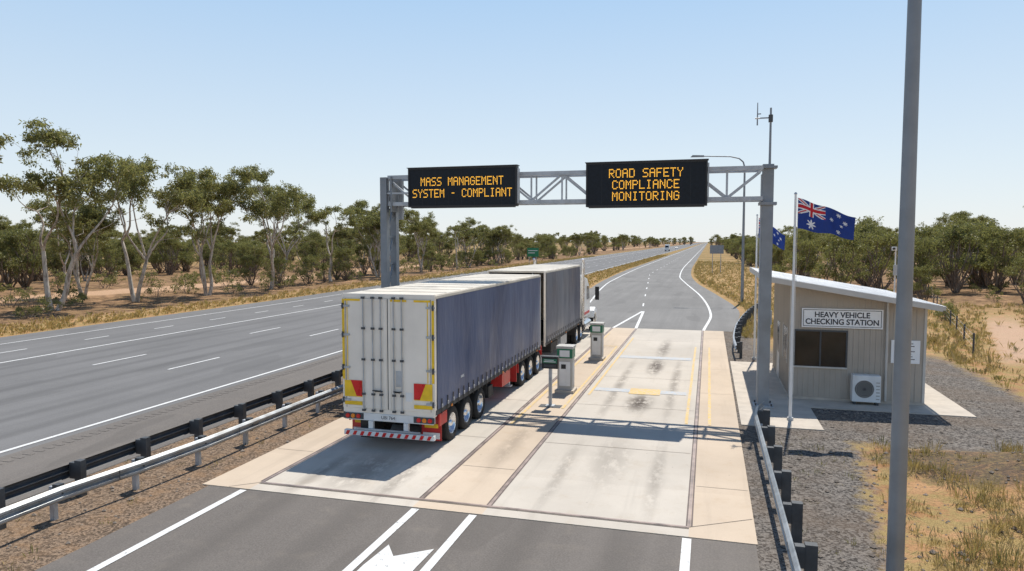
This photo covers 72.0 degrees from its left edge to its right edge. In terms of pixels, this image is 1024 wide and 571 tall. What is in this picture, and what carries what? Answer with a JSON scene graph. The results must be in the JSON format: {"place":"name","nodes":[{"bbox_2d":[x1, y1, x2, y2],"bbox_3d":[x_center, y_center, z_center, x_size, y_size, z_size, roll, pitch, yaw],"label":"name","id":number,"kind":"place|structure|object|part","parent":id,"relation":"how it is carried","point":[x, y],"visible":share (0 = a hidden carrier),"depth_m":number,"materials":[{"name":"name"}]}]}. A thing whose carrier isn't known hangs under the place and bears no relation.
{"place":"outdoors","nodes":[
{"label":"outdoors","id":0,"kind":"place"},
{"bbox_2d":[0,242,704,505],"bbox_3d":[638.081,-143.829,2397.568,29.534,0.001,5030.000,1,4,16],"label":"highway road","id":1,"kind":"structure","parent":0,"point":[45,396],"depth_m":36.49,"materials":[{"name":"grey asphalt"}]},
{"bbox_2d":[0,353,342,504],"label":"highway shoulder","id":2,"kind":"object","parent":1,"relation":"attached to","point":[28,466],"visible":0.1,"depth_m":22.62},
{"bbox_2d":[0,355,342,464],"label":"rumble strip","id":3,"kind":"object","parent":2,"relation":"on","point":[20,457],"visible":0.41,"depth_m":24.43,"materials":[{"name":"paint"}]},
{"bbox_2d":[0,246,689,452],"bbox_3d":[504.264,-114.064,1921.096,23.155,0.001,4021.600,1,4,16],"label":"highway lane markings","id":4,"kind":"object","parent":1,"relation":"on","point":[179,366],"visible":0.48,"depth_m":35.20,"materials":[{"name":"white paint"}]},
{"bbox_2d":[665,244,669,250],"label":"distant truck","id":5,"kind":"object","parent":1,"relation":"on","point":[667,246],"visible":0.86,"depth_m":427.92,"materials":[{"name":"white metal"}]},
{"bbox_2d":[35,485,759,570],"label":"approach road","id":6,"kind":"structure","parent":0,"point":[251,530],"depth_m":14.07,"materials":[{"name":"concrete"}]},
{"bbox_2d":[87,489,690,570],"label":"approach lane markings","id":7,"kind":"object","parent":6,"relation":"on","point":[384,559],"visible":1,"depth_m":13.55,"materials":[{"name":"white paint"}]},
{"bbox_2d":[0,242,1023,570],"bbox_3d":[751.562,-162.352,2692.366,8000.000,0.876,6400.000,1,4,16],"label":"ground","id":8,"kind":"structure","parent":0,"point":[952,380],"depth_m":20.09,"materials":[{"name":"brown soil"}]},
{"bbox_2d":[0,135,6,163],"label":"eucalyptus tree","id":9,"kind":"object","parent":8,"relation":"on","point":[2,141],"visible":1,"depth_m":53.74,"materials":[{"name":"green plant"}]},
{"bbox_2d":[21,197,127,298],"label":"eucalyptus tree","id":10,"kind":"object","parent":8,"relation":"on","point":[84,213],"visible":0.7,"depth_m":69.40,"materials":[{"name":"green plant"}]},
{"bbox_2d":[0,117,149,310],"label":"eucalyptus tree","id":11,"kind":"object","parent":8,"relation":"on","point":[68,189],"visible":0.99,"depth_m":59.23,"materials":[{"name":"green plant"}]},
{"bbox_2d":[46,223,117,274],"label":"eucalyptus tree","id":12,"kind":"object","parent":8,"relation":"on","point":[63,263],"visible":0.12,"depth_m":85.29,"materials":[{"name":"green plant"}]},
{"bbox_2d":[83,153,212,301],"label":"eucalyptus tree","id":13,"kind":"object","parent":8,"relation":"on","point":[187,196],"visible":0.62,"depth_m":68.69,"materials":[{"name":"green plant"}]},
{"bbox_2d":[0,384,342,524],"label":"guardrail","id":14,"kind":"object","parent":8,"relation":"on","point":[54,495],"visible":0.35,"depth_m":17.09,"materials":[{"name":"metal"}]},
{"bbox_2d":[0,369,342,529],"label":"guardrail","id":15,"kind":"object","parent":8,"relation":"on","point":[77,469],"visible":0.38,"depth_m":18.57,"materials":[{"name":"metal"}]},
{"bbox_2d":[152,166,256,295],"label":"eucalyptus tree","id":16,"kind":"object","parent":8,"relation":"on","point":[229,189],"visible":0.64,"depth_m":76.86,"materials":[{"name":"green plant"}]},
{"bbox_2d":[228,164,314,288],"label":"eucalyptus tree","id":17,"kind":"object","parent":8,"relation":"on","point":[259,207],"visible":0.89,"depth_m":85.63,"materials":[{"name":"green plant"}]},
{"bbox_2d":[246,184,329,283],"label":"eucalyptus tree","id":18,"kind":"object","parent":8,"relation":"on","point":[312,214],"visible":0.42,"depth_m":97.79,"materials":[{"name":"green plant"}]},
{"bbox_2d":[0,254,666,335],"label":"dry grass","id":19,"kind":"structure","parent":8,"relation":"on","point":[57,320],"depth_m":69.60,"materials":[{"name":"yellow"}]},
{"bbox_2d":[304,203,362,280],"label":"eucalyptus tree","id":20,"kind":"object","parent":8,"relation":"on","point":[339,226],"visible":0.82,"depth_m":101.58,"materials":[{"name":"green plant"}]},
{"bbox_2d":[335,206,413,276],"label":"eucalyptus tree","id":21,"kind":"object","parent":8,"relation":"on","point":[371,223],"visible":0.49,"depth_m":111.57,"materials":[{"name":"green plant"}]},
{"bbox_2d":[346,199,407,273],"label":"eucalyptus tree","id":22,"kind":"object","parent":8,"relation":"on","point":[362,204],"visible":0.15,"depth_m":122.17,"materials":[{"name":"green plant"}]},
{"bbox_2d":[399,210,439,271],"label":"eucalyptus tree","id":23,"kind":"object","parent":8,"relation":"on","point":[427,224],"visible":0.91,"depth_m":130.44,"materials":[{"name":"green plant"}]},
{"bbox_2d":[443,221,478,269],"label":"eucalyptus tree","id":24,"kind":"object","parent":8,"relation":"on","point":[462,225],"visible":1,"depth_m":148.07,"materials":[{"name":"green plant"}]},
{"bbox_2d":[455,217,490,266],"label":"eucalyptus tree","id":25,"kind":"object","parent":8,"relation":"on","point":[474,234],"visible":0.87,"depth_m":164.24,"materials":[{"name":"green plant"}]},
{"bbox_2d":[202,327,757,545],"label":"weighbridge concrete slab","id":26,"kind":"structure","parent":8,"relation":"on","point":[645,483],"depth_m":19.55,"materials":[{"name":"beige concrete"}]},
{"bbox_2d":[340,258,598,440],"bbox_3d":[0.452,1.358,34.390,4.000,5.000,29.994,1,4,16],"label":"semi trailer truck","id":27,"kind":"object","parent":26,"relation":"on","point":[434,357],"visible":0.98,"depth_m":21.23,"materials":[{"name":"fabric"}]},
{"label":"rear doors","id":28,"kind":"part","parent":27,"relation":"part of","materials":[{"name":"white metal"}]},
{"bbox_2d":[234,328,750,528],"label":"slab steel joints","id":29,"kind":"object","parent":26,"relation":"on","point":[690,509],"visible":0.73,"depth_m":18.76,"materials":[{"name":"grey metal"}]},
{"bbox_2d":[538,355,561,407],"bbox_3d":[1.393,3.466,25.571,0.800,1.848,0.440,1,4,16],"label":"ticket reader post","id":30,"kind":"object","parent":26,"relation":"on","point":[550,362],"visible":1,"depth_m":25.46,"materials":[{"name":"metal"}]},
{"bbox_2d":[555,344,576,393],"bbox_3d":[2.153,3.303,28.105,0.760,1.858,0.800,1,4,16],"label":"ticket kiosk","id":31,"kind":"object","parent":26,"relation":"on","point":[565,372],"visible":0.88,"depth_m":27.82,"materials":[{"name":"metal"}]},
{"bbox_2d":[380,164,777,407],"bbox_3d":[2.070,-0.090,27.500,15.450,8.750,1.500,1,4,16],"label":"overhead sign gantry","id":32,"kind":"object","parent":26,"relation":"on","point":[393,215],"visible":0.59,"depth_m":25.72,"materials":[{"name":"metal"}]},
{"bbox_2d":[407,164,519,208],"bbox_3d":[-1.933,-3.863,27.747,4.580,1.610,0.440,1,4,16],"label":"electronic message sign","id":33,"kind":"object","parent":32,"relation":"attached to","point":[487,186],"visible":1,"depth_m":27.57,"materials":[{"name":"black plastic"}]},
{"bbox_2d":[585,159,708,207],"bbox_3d":[4.911,-3.704,25.846,4.450,1.690,0.440,1,4,16],"label":"electronic message sign","id":34,"kind":"object","parent":32,"relation":"attached to","point":[652,183],"visible":1,"depth_m":25.68,"materials":[{"name":"black plastic"}]},
{"bbox_2d":[755,103,772,163],"bbox_3d":[9.000,-5.434,25.231,0.600,2.200,0.160,1,4,16],"label":"antenna mast","id":35,"kind":"object","parent":32,"relation":"on","point":[770,119],"visible":1,"depth_m":25.16,"materials":[{"name":"grey metal"}]},
{"bbox_2d":[588,322,605,360],"bbox_3d":[4.319,2.812,35.790,0.760,1.878,0.800,1,4,16],"label":"ticket kiosk","id":36,"kind":"object","parent":26,"relation":"on","point":[597,340],"visible":1,"depth_m":35.51,"materials":[{"name":"metal"}]},
{"bbox_2d":[511,333,710,424],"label":"slab painted markings","id":37,"kind":"object","parent":26,"relation":"on","point":[645,391],"visible":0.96,"depth_m":28.48,"materials":[{"name":"paint"}]},
{"bbox_2d":[477,224,516,263],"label":"eucalyptus tree","id":38,"kind":"object","parent":8,"relation":"on","point":[506,233],"visible":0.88,"depth_m":178.18,"materials":[{"name":"green plant"}]},
{"bbox_2d":[0,215,1023,289],"bbox_3d":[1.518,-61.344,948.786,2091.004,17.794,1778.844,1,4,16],"label":"distant trees","id":39,"kind":"object","parent":8,"relation":"on","point":[18,242],"visible":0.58,"depth_m":129.65,"materials":[{"name":"green plant"}]},
{"bbox_2d":[0,249,1023,321],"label":"scrub bushes","id":40,"kind":"object","parent":8,"relation":"on","point":[109,281],"visible":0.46,"depth_m":85.94,"materials":[{"name":"green plant"}]},
{"bbox_2d":[6,382,1023,570],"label":"loose stones","id":41,"kind":"object","parent":8,"relation":"on","point":[932,551],"visible":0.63,"depth_m":17.50,"materials":[{"name":"gravel"}]},
{"bbox_2d":[527,248,538,262],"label":"green direction sign","id":42,"kind":"object","parent":8,"relation":"on","point":[532,252],"visible":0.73,"depth_m":185.03,"materials":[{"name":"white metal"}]},
{"bbox_2d":[710,245,723,272],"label":"roadside sign","id":43,"kind":"object","parent":8,"relation":"on","point":[716,249],"visible":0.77,"depth_m":132.42,"materials":[{"name":"metal"}]},
{"bbox_2d":[691,155,745,301],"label":"street lamp","id":44,"kind":"object","parent":8,"relation":"on","point":[742,259],"visible":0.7,"depth_m":69.26,"materials":[{"name":"grey metal"}]},
{"bbox_2d":[733,303,757,357],"bbox_3d":[16.051,2.670,48.340,0.934,1.040,26.949,1,4,21],"label":"guardrail","id":45,"kind":"object","parent":8,"relation":"on","point":[739,326],"visible":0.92,"depth_m":43.95,"materials":[{"name":"metal"}]},
{"bbox_2d":[752,214,784,359],"bbox_3d":[12.901,0.108,35.460,1.440,7.360,0.258,1,4,19],"label":"australian flag on pole","id":46,"kind":"object","parent":8,"relation":"on","point":[778,239],"visible":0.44,"depth_m":35.48,"materials":[{"name":"blue fabric"}]},
{"bbox_2d":[754,402,817,570],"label":"guardrail","id":47,"kind":"object","parent":8,"relation":"on","point":[801,555],"visible":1,"depth_m":14.26,"materials":[{"name":"metal"}]},
{"bbox_2d":[772,236,827,276],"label":"mallee tree","id":48,"kind":"object","parent":8,"relation":"on","point":[801,264],"visible":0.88,"depth_m":88.98,"materials":[{"name":"green plant"}]},
{"bbox_2d":[782,229,826,276],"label":"mallee tree","id":49,"kind":"object","parent":8,"relation":"on","point":[789,257],"visible":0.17,"depth_m":104.27,"materials":[{"name":"green plant"}]},
{"bbox_2d":[803,232,873,283],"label":"mallee tree","id":50,"kind":"object","parent":8,"relation":"on","point":[838,242],"visible":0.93,"depth_m":72.41,"materials":[{"name":"green plant"}]},
{"bbox_2d":[693,260,1023,388],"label":"dry grass","id":51,"kind":"structure","parent":8,"relation":"on","point":[951,348],"depth_m":48.95,"materials":[{"name":"yellow"}]},
{"bbox_2d":[843,222,892,286],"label":"mallee tree","id":52,"kind":"object","parent":8,"relation":"on","point":[861,228],"visible":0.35,"depth_m":87.35,"materials":[{"name":"green plant"}]},
{"bbox_2d":[854,227,898,279],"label":"eucalyptus tree","id":53,"kind":"object","parent":8,"relation":"on","point":[895,229],"visible":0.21,"depth_m":99.96,"materials":[{"name":"green plant"}]},
{"bbox_2d":[844,229,915,289],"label":"mallee tree","id":54,"kind":"object","parent":8,"relation":"on","point":[889,242],"visible":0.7,"depth_m":76.09,"materials":[{"name":"green plant"}]},
{"bbox_2d":[886,0,921,570],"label":"light pole","id":55,"kind":"object","parent":8,"relation":"on","point":[895,549],"visible":1,"depth_m":10.92,"materials":[{"name":"metal"}]},
{"bbox_2d":[887,234,956,293],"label":"mallee tree","id":56,"kind":"object","parent":8,"relation":"on","point":[922,260],"visible":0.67,"depth_m":77.31,"materials":[{"name":"green plant"}]},
{"bbox_2d":[913,266,942,300],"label":"mallee tree","id":57,"kind":"object","parent":8,"relation":"on","point":[919,273],"visible":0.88,"depth_m":67.65,"materials":[{"name":"green plant"}]},
{"bbox_2d":[913,222,951,281],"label":"mallee tree","id":58,"kind":"object","parent":8,"relation":"on","point":[926,231],"visible":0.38,"depth_m":87.91,"materials":[{"name":"green plant"}]},
{"bbox_2d":[859,432,1023,570],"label":"dry grass","id":59,"kind":"structure","parent":8,"relation":"on","point":[978,535],"depth_m":14.79,"materials":[{"name":"yellow"}]},
{"bbox_2d":[924,285,974,355],"bbox_3d":[37.490,1.551,61.918,0.095,1.696,56.413,2,4,28],"label":"wire fence","id":60,"kind":"object","parent":8,"relation":"on","point":[973,339],"visible":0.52,"depth_m":46.08,"materials":[{"name":"metal"}]},
{"bbox_2d":[923,222,988,292],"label":"mallee tree","id":61,"kind":"object","parent":8,"relation":"on","point":[959,234],"visible":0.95,"depth_m":79.33,"materials":[{"name":"green plant"}]},
{"bbox_2d":[925,210,998,275],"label":"eucalyptus tree","id":62,"kind":"object","parent":8,"relation":"on","point":[961,214],"visible":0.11,"depth_m":105.65,"materials":[{"name":"green plant"}]},
{"bbox_2d":[952,218,1017,286],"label":"mallee tree","id":63,"kind":"object","parent":8,"relation":"on","point":[979,227],"visible":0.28,"depth_m":90.05,"materials":[{"name":"green plant"}]},
{"bbox_2d":[974,223,1023,291],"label":"mallee tree","id":64,"kind":"object","parent":8,"relation":"on","point":[1006,248],"visible":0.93,"depth_m":80.06,"materials":[{"name":"green plant"}]},
{"bbox_2d":[1002,254,1023,303],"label":"mallee tree","id":65,"kind":"object","parent":8,"relation":"on","point":[1020,260],"visible":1,"depth_m":66.93,"materials":[{"name":"green plant"}]},
{"bbox_2d":[1012,236,1023,266],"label":"mallee tree","id":66,"kind":"object","parent":8,"relation":"on","point":[1021,248],"visible":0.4,"depth_m":80.14,"materials":[{"name":"green plant"}]},
{"bbox_2d":[0,0,1023,241],"label":"sky","id":67,"kind":"structure","parent":0,"point":[336,98],"materials":[{"name":"blue"}]},
{"bbox_2d":[589,242,739,331],"bbox_3d":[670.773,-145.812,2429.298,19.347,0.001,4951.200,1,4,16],"label":"exit road","id":68,"kind":"structure","parent":0,"point":[671,299],"depth_m":71.70,"materials":[{"name":"grey asphalt"}]},
{"bbox_2d":[590,249,711,330],"bbox_3d":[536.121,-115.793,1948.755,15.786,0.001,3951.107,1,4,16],"label":"exit lane markings","id":69,"kind":"object","parent":68,"relation":"on","point":[704,328],"visible":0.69,"depth_m":62.10,"materials":[{"name":"white paint"}]},
{"bbox_2d":[730,361,976,430],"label":"building apron pavement","id":70,"kind":"structure","parent":0,"point":[936,402],"depth_m":25.72,"materials":[{"name":"concrete"}]},
{"bbox_2d":[787,192,855,420],"bbox_3d":[10.110,0.754,23.120,1.895,7.610,0.258,1,4,18],"label":"australian flag on pole","id":71,"kind":"object","parent":70,"relation":"on","point":[813,217],"visible":1,"depth_m":23.08,"materials":[{"name":"blue fabric"}]},
{"bbox_2d":[773,283,924,402],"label":"walls","id":72,"kind":"structure","parent":70,"relation":"on","point":[866,352],"depth_m":26.30,"materials":[{"name":"beige metal"}]},
{"bbox_2d":[776,321,847,376],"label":"window","id":73,"kind":"structure","parent":72,"relation":"attached to","point":[827,349],"depth_m":26.56,"materials":[{"name":"black glass"}]},
{"bbox_2d":[801,308,883,328],"bbox_3d":[12.263,1.227,26.216,2.780,0.720,0.034,1,4,16],"label":"wall sign","id":74,"kind":"object","parent":72,"relation":"attached to","point":[876,315],"visible":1,"depth_m":26.19,"materials":[{"name":"white metal"}]},
{"bbox_2d":[806,312,878,325],"bbox_3d":[12.255,1.226,26.202,2.508,0.476,0.004,1,4,16],"label":"wall sign lettering","id":75,"kind":"object","parent":74,"relation":"on","point":[820,314],"depth_m":26.20},
{"bbox_2d":[750,267,945,311],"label":"roof","id":76,"kind":"structure","parent":72,"relation":"on","point":[853,290],"depth_m":25.94,"materials":[{"name":"white metal"}]},
{"bbox_2d":[891,247,896,291],"bbox_3d":[29.304,-0.175,54.111,0.440,5.600,0.600,1,4,16],"label":"camera pole","id":77,"kind":"object","parent":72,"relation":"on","point":[894,265],"visible":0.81,"depth_m":54.01,"materials":[{"name":"white metal"}]},
{"bbox_2d":[891,340,919,363],"bbox_3d":[14.356,2.424,25.738,0.950,0.850,0.034,1,4,16],"label":"notice board","id":78,"kind":"object","parent":72,"relation":"attached to","point":[915,352],"visible":0.49,"depth_m":25.65,"materials":[{"name":"metal"}]},
{"bbox_2d":[772,286,927,405],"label":"trim and downpipe","id":79,"kind":"structure","parent":70,"relation":"on","point":[886,365],"depth_m":25.88,"materials":[{"name":"metal"}]},
{"bbox_2d":[850,373,880,405],"bbox_3d":[12.975,3.817,25.896,0.950,1.090,0.400,1,4,16],"label":"air conditioner","id":80,"kind":"object","parent":70,"relation":"on","point":[873,379],"visible":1,"depth_m":25.72,"materials":[{"name":"white metal"}]},
{"bbox_2d":[855,380,879,399],"bbox_3d":[12.934,3.806,25.690,0.839,0.699,0.014,1,4,16],"label":"air conditioner grille","id":81,"kind":"object","parent":80,"relation":"attached to","point":[864,389],"visible":1,"depth_m":25.70,"materials":[{"name":"grey metal"}]}
]}

